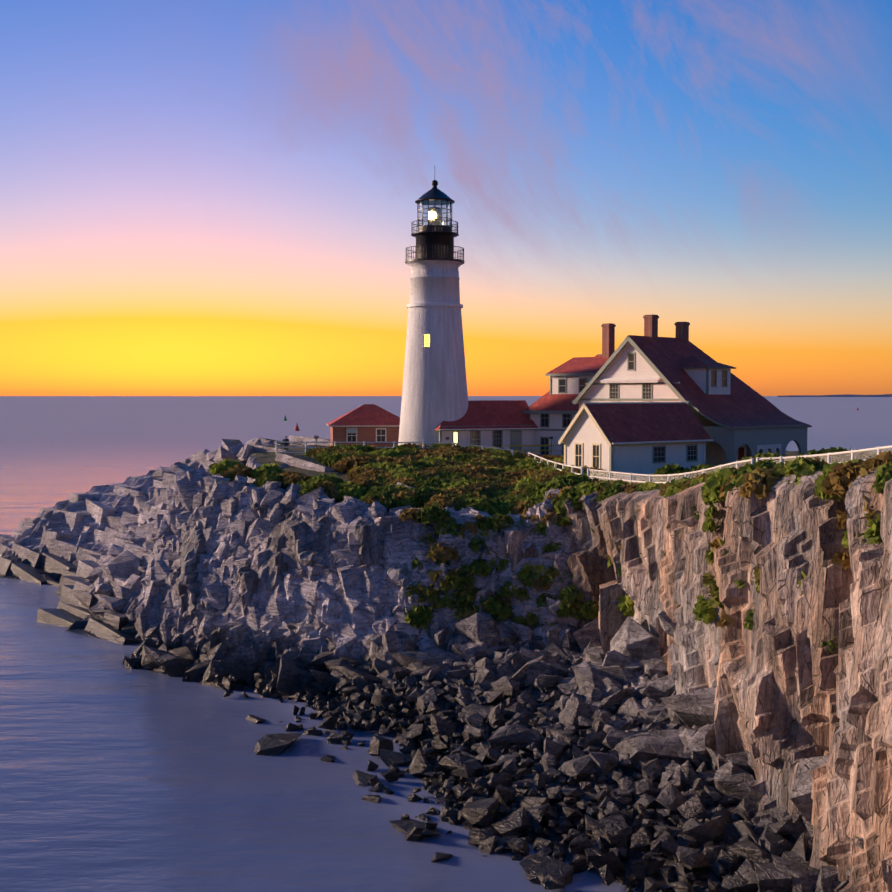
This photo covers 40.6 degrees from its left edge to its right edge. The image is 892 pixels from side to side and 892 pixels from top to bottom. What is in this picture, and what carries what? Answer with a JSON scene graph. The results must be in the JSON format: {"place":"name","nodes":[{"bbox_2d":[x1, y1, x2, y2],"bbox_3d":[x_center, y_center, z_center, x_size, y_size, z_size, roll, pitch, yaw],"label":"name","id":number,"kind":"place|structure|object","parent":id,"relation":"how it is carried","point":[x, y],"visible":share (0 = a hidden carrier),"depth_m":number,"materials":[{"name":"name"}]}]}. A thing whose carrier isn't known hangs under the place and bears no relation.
{"place":"outdoors","nodes":[
{"label":"outdoors","id":0,"kind":"place"},
{"bbox_2d":[0,578,633,891],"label":"shoreline rocks","id":1,"kind":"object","parent":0,"point":[295,743],"depth_m":64.96,"materials":[{"name":"grey stone"}]},
{"bbox_2d":[0,443,876,891],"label":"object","id":2,"kind":"structure","parent":0,"point":[52,521],"depth_m":95.17,"materials":[{"name":"grey stone"}]},
{"bbox_2d":[0,435,415,644],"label":"ledge slabs","id":3,"kind":"structure","parent":2,"relation":"on","point":[70,610],"depth_m":120.57,"materials":[{"name":"grey stone"}]},
{"bbox_2d":[71,438,394,629],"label":"ledge rubble","id":4,"kind":"object","parent":2,"relation":"on","point":[122,564],"visible":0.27,"depth_m":105.82,"materials":[{"name":"grey stone"}]},
{"bbox_2d":[171,481,497,665],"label":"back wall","id":5,"kind":"structure","parent":2,"relation":"on","point":[290,531],"depth_m":80.73,"materials":[{"name":"grey stone"}]},
{"bbox_2d":[134,463,580,666],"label":"wall blocks","id":6,"kind":"structure","parent":2,"relation":"on","point":[357,599],"depth_m":80.26,"materials":[{"name":"grey stone"}]},
{"bbox_2d":[398,180,467,445],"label":"lighthouse","id":7,"kind":"object","parent":2,"relation":"on","point":[434,392],"visible":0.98,"depth_m":106.62,"materials":[{"name":"painted masonry"},{"name":"glass"},{"name":"metal"}]},
{"bbox_2d":[123,611,886,891],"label":"boulders","id":8,"kind":"object","parent":2,"relation":"on","point":[624,704],"visible":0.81,"depth_m":58.06,"materials":[{"name":"grey stone"}]},
{"bbox_2d":[208,443,891,653],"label":"shrubs","id":9,"kind":"object","parent":2,"relation":"on","point":[578,608],"visible":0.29,"depth_m":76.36,"materials":[{"name":"green plant"}]},
{"bbox_2d":[326,314,811,480],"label":"buildings","id":10,"kind":"structure","parent":2,"relation":"on","point":[650,401],"depth_m":97.93,"materials":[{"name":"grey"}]},
{"bbox_2d":[276,441,891,483],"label":"fences","id":11,"kind":"object","parent":2,"relation":"on","point":[782,458],"visible":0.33,"depth_m":73.21,"materials":[{"name":"white wood"}]},
{"bbox_2d":[652,447,891,481],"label":"shrubs","id":12,"kind":"object","parent":2,"relation":"on","point":[667,469],"visible":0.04,"depth_m":71.36,"materials":[{"name":"green plant"}]},
{"bbox_2d":[0,396,891,891],"bbox_3d":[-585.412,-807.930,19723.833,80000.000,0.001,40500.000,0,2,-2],"label":"sea","id":13,"kind":"structure","parent":0,"point":[116,774],"depth_m":62.75,"materials":[{"name":"liquid"}]},
{"bbox_2d":[0,0,891,395],"label":"sky","id":14,"kind":"structure","parent":0,"point":[198,197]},
{"bbox_2d":[282,394,891,454],"bbox_3d":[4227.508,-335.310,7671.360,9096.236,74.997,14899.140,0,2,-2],"label":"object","id":15,"kind":"object","parent":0,"point":[551,437],"visible":0.79,"depth_m":15126.43,"materials":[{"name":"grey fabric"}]},
{"bbox_2d":[487,468,891,891],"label":"cliff","id":16,"kind":"structure","parent":0,"point":[788,696],"depth_m":48.00,"materials":[{"name":"brown stone"}]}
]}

